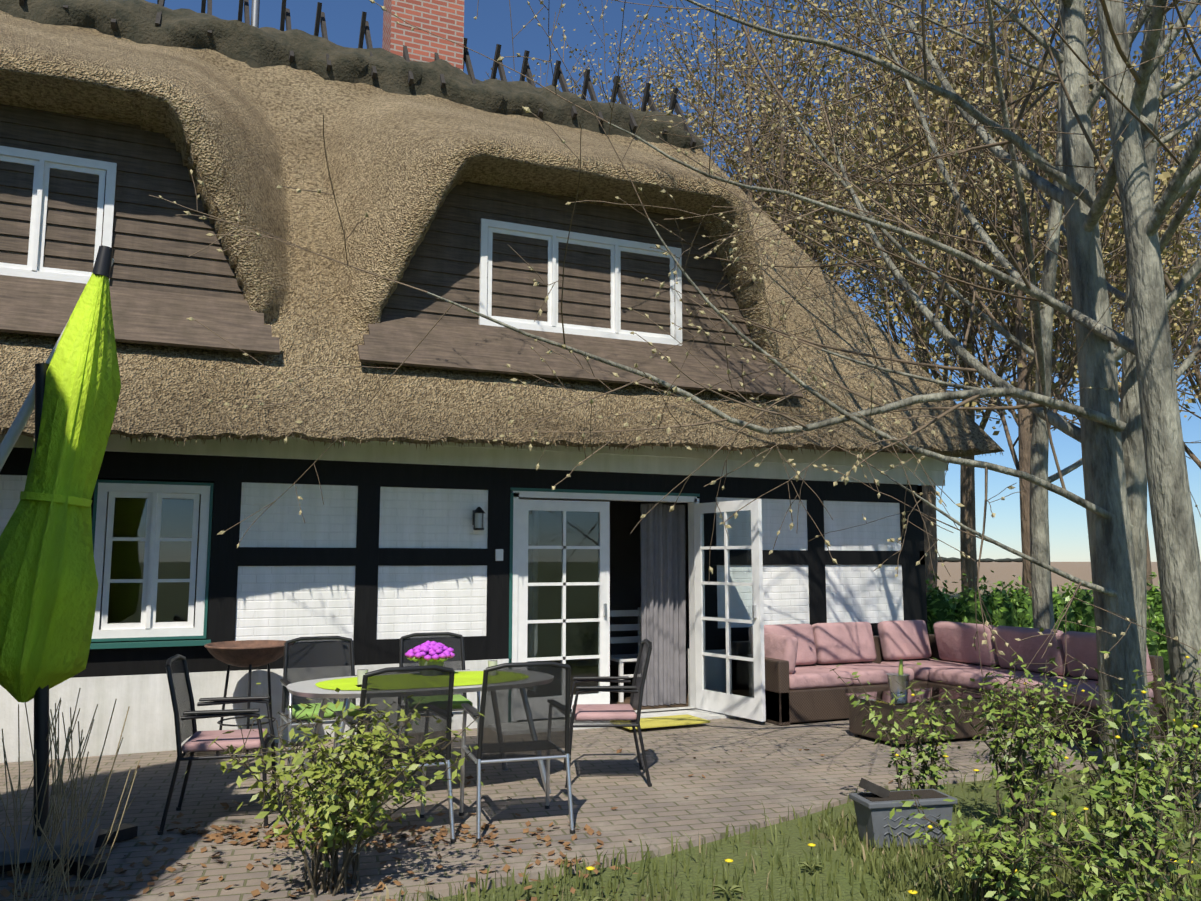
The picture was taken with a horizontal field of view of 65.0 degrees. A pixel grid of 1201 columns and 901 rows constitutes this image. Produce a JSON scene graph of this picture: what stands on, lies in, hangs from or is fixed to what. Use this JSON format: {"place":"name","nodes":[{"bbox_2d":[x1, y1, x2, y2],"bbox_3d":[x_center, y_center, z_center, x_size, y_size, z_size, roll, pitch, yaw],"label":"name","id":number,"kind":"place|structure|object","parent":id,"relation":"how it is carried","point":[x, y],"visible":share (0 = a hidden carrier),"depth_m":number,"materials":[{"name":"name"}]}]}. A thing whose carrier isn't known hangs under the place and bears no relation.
{"place":"outdoors","nodes":[
{"label":"outdoors","id":0,"kind":"place"},
{"bbox_2d":[0,708,1176,900],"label":"patio paving","id":1,"kind":"structure","parent":0,"point":[774,769],"depth_m":6.03,"materials":[{"name":"brick"}]},
{"bbox_2d":[0,245,137,878],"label":"cantilever parasol","id":2,"kind":"object","parent":1,"relation":"on","point":[48,586],"visible":0.98,"depth_m":4.96,"materials":[{"name":"green fabric"}]},
{"bbox_2d":[157,654,277,834],"bbox_3d":[-2.298,1.737,5.732,0.626,0.970,0.585,2,-7,-14],"label":"chair","id":3,"kind":"object","parent":1,"relation":"on","point":[186,716],"visible":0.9,"depth_m":5.60,"materials":[{"name":"grey metal"}]},
{"bbox_2d":[204,640,285,762],"bbox_3d":[-2.808,1.986,7.507,0.684,0.888,0.684,3,-7,-24],"label":"fire bowl on stand","id":4,"kind":"object","parent":1,"relation":"on","point":[250,654],"visible":0.88,"depth_m":7.37,"materials":[{"name":"rusty metal"},{"name":"dark metal"}]},
{"bbox_2d":[277,636,368,787],"bbox_3d":[-2.024,1.875,6.904,0.599,0.970,0.638,3,-7,-24],"label":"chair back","id":5,"kind":"object","parent":1,"relation":"on","point":[313,658],"visible":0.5,"depth_m":7.14,"materials":[{"name":"black fabric"}]},
{"bbox_2d":[185,683,484,897],"bbox_3d":[-1.268,1.622,4.554,1.365,0.988,1.399,3,-7,-24],"label":"yellow green shrub","id":6,"kind":"object","parent":1,"relation":"on","point":[332,801],"visible":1,"depth_m":4.42,"materials":[{"name":"green plant"}]},
{"bbox_2d":[333,665,455,853],"bbox_3d":[-1.179,1.695,5.374,0.585,0.970,0.626,4,-8,-28],"label":"chair","id":7,"kind":"object","parent":1,"relation":"on","point":[431,687],"visible":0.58,"depth_m":5.19,"materials":[{"name":"black fabric"}]},
{"bbox_2d":[286,640,550,818],"bbox_3d":[-1.189,1.809,6.376,1.798,0.984,1.012,3,-7,-24],"label":"garden table","id":8,"kind":"object","parent":1,"relation":"on","point":[427,653],"visible":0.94,"depth_m":6.30,"materials":[{"name":"silver metal"}]},
{"bbox_2d":[399,632,479,773],"bbox_3d":[-1.262,1.920,7.285,0.585,0.970,0.625,2,-7,-20],"label":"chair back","id":9,"kind":"object","parent":1,"relation":"on","point":[455,641],"visible":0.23,"depth_m":7.58,"materials":[{"name":"black fabric"}]},
{"bbox_2d":[459,661,574,842],"bbox_3d":[-0.500,1.722,5.605,0.585,0.970,0.625,2,-7,-18],"label":"chair","id":10,"kind":"object","parent":1,"relation":"on","point":[525,709],"visible":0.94,"depth_m":5.39,"materials":[{"name":"black fabric"}]},
{"bbox_2d":[563,639,651,787],"bbox_3d":[0.050,1.863,6.799,0.626,0.971,0.585,0,-7,-4],"label":"chair","id":11,"kind":"object","parent":1,"relation":"on","point":[604,715],"visible":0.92,"depth_m":6.60,"materials":[{"name":"grey metal"}]},
{"bbox_2d":[624,714,709,729],"bbox_3d":[0.560,2.549,8.859,0.850,0.020,0.420,3,-7,-26],"label":"door mat","id":12,"kind":"object","parent":1,"relation":"on","point":[665,721],"depth_m":8.81,"materials":[{"name":"yellow fabric"}]},
{"bbox_2d":[844,659,986,746],"bbox_3d":[2.784,2.175,8.316,1.040,0.698,0.660,3,-7,-24],"label":"rattan coffee table","id":13,"kind":"object","parent":1,"relation":"on","point":[857,716],"visible":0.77,"depth_m":8.09,"materials":[{"name":"brown wicker"}]},
{"bbox_2d":[731,620,1167,747],"bbox_3d":[3.120,2.150,8.925,2.640,0.891,2.830,3,-7,-24],"label":"corner sofa","id":14,"kind":"object","parent":1,"relation":"on","point":[803,683],"visible":0.71,"depth_m":9.29,"materials":[{"name":"fabric"}]},
{"bbox_2d":[0,562,1200,900],"bbox_3d":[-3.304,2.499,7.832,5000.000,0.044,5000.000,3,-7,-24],"label":"ground","id":15,"kind":"structure","parent":0,"point":[994,574],"depth_m":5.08,"materials":[{"name":"green plant"}]},
{"bbox_2d":[0,434,947,762],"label":"house","id":16,"kind":"structure","parent":15,"relation":"on","point":[500,554],"depth_m":8.99,"materials":[{"name":"white paint"}]},
{"bbox_2d":[0,11,1003,457],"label":"thatch roof","id":17,"kind":"structure","parent":16,"relation":"on","point":[246,139],"depth_m":9.00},
{"bbox_2d":[0,104,279,354],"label":"dormer front","id":18,"kind":"object","parent":17,"relation":"on","point":[76,191],"visible":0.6,"depth_m":7.92,"materials":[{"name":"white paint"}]},
{"bbox_2d":[0,0,703,150],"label":"ridge sod and pegs","id":19,"kind":"object","parent":17,"relation":"on","point":[253,45],"visible":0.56,"depth_m":12.42,"materials":[{"name":"brown plant"}]},
{"bbox_2d":[382,0,463,70],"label":"chimney","id":20,"kind":"object","parent":17,"relation":"on","point":[443,18],"visible":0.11,"depth_m":13.12,"materials":[{"name":"red brick"}]},
{"bbox_2d":[358,181,803,398],"bbox_3d":[-0.144,-1.748,9.724,4.683,2.271,0.917,3,-7,-24],"label":"dormer front","id":21,"kind":"object","parent":17,"relation":"attached to","point":[466,255],"visible":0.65,"depth_m":9.55,"materials":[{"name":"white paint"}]},
{"bbox_2d":[610,607,640,701],"bbox_3d":[0.339,2.263,10.522,0.500,0.980,0.480,3,-7,-24],"label":"white chair","id":22,"kind":"object","parent":16,"relation":"on","point":[620,658],"visible":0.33,"depth_m":10.71,"materials":[{"name":"paint"}]},
{"bbox_2d":[149,0,1200,806],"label":"tree","id":23,"kind":"object","parent":15,"relation":"on","point":[1133,444],"visible":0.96,"depth_m":7.29,"materials":[{"name":"grey plant"}]},
{"bbox_2d":[485,0,1200,596],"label":"trees","id":24,"kind":"object","parent":15,"relation":"on","point":[1175,268],"visible":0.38,"depth_m":18.99,"materials":[{"name":"brown plant"}]},
{"bbox_2d":[849,778,956,847],"bbox_3d":[1.681,1.994,5.240,0.530,0.342,0.240,1,-7,-12],"label":"planter box","id":25,"kind":"object","parent":15,"relation":"on","point":[875,805],"visible":0.83,"depth_m":5.15,"materials":[{"name":"grey plastic"}]},
{"bbox_2d":[830,658,975,790],"bbox_3d":[1.879,1.766,5.846,0.731,1.002,0.641,2,-7,-14],"label":"green shrub","id":26,"kind":"object","parent":15,"relation":"on","point":[922,758],"visible":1,"depth_m":5.80,"materials":[{"name":"green plant"}]},
{"bbox_2d":[937,557,1021,561],"bbox_3d":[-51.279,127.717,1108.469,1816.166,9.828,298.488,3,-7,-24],"label":"tree line","id":27,"kind":"object","parent":15,"relation":"on","point":[951,559],"visible":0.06,"depth_m":1510.23,"materials":[{"name":"brown plant"}]},
{"bbox_2d":[890,741,1087,900],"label":"green shrub","id":28,"kind":"object","parent":15,"relation":"on","point":[1007,865],"visible":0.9,"depth_m":4.14,"materials":[{"name":"green plant"}]},
{"bbox_2d":[925,628,1122,837],"bbox_3d":[2.490,1.628,5.461,0.933,1.185,0.864,3,-7,-24],"label":"green shrub","id":29,"kind":"object","parent":15,"relation":"on","point":[1019,748],"visible":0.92,"depth_m":5.37,"materials":[{"name":"green plant"}]},
{"bbox_2d":[964,664,1087,781],"bbox_3d":[3.145,1.979,6.956,0.876,0.838,0.605,-3,-7,21],"label":"green shrub","id":30,"kind":"object","parent":15,"relation":"on","point":[1047,733],"visible":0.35,"depth_m":6.92,"materials":[{"name":"green plant"}]},
{"bbox_2d":[895,656,1197,875],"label":"yellow blossoms","id":31,"kind":"object","parent":15,"relation":"on","point":[1066,758],"visible":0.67,"depth_m":4.56,"materials":[{"name":"yellow plant"}]},
{"bbox_2d":[926,570,1169,675],"bbox_3d":[7.172,2.312,12.450,7.459,1.502,1.700,0,-7,-2],"label":"laurel hedge","id":32,"kind":"object","parent":15,"relation":"on","point":[1004,608],"visible":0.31,"depth_m":12.01,"materials":[{"name":"green plant"}]},
{"bbox_2d":[998,741,1200,900],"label":"green shrub","id":33,"kind":"object","parent":15,"relation":"on","point":[1118,886],"visible":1,"depth_m":3.82,"materials":[{"name":"green plant"}]},
{"bbox_2d":[1036,677,1200,883],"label":"green shrub","id":34,"kind":"object","parent":15,"relation":"on","point":[1147,778],"visible":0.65,"depth_m":4.59,"materials":[{"name":"green plant"}]},
{"bbox_2d":[1105,649,1200,822],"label":"green shrub","id":35,"kind":"object","parent":15,"relation":"on","point":[1188,789],"visible":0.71,"depth_m":5.82,"materials":[{"name":"green plant"}]},
{"bbox_2d":[145,0,1200,561],"label":"sky","id":36,"kind":"structure","parent":0,"point":[1068,530],"materials":[{"name":"blue"}]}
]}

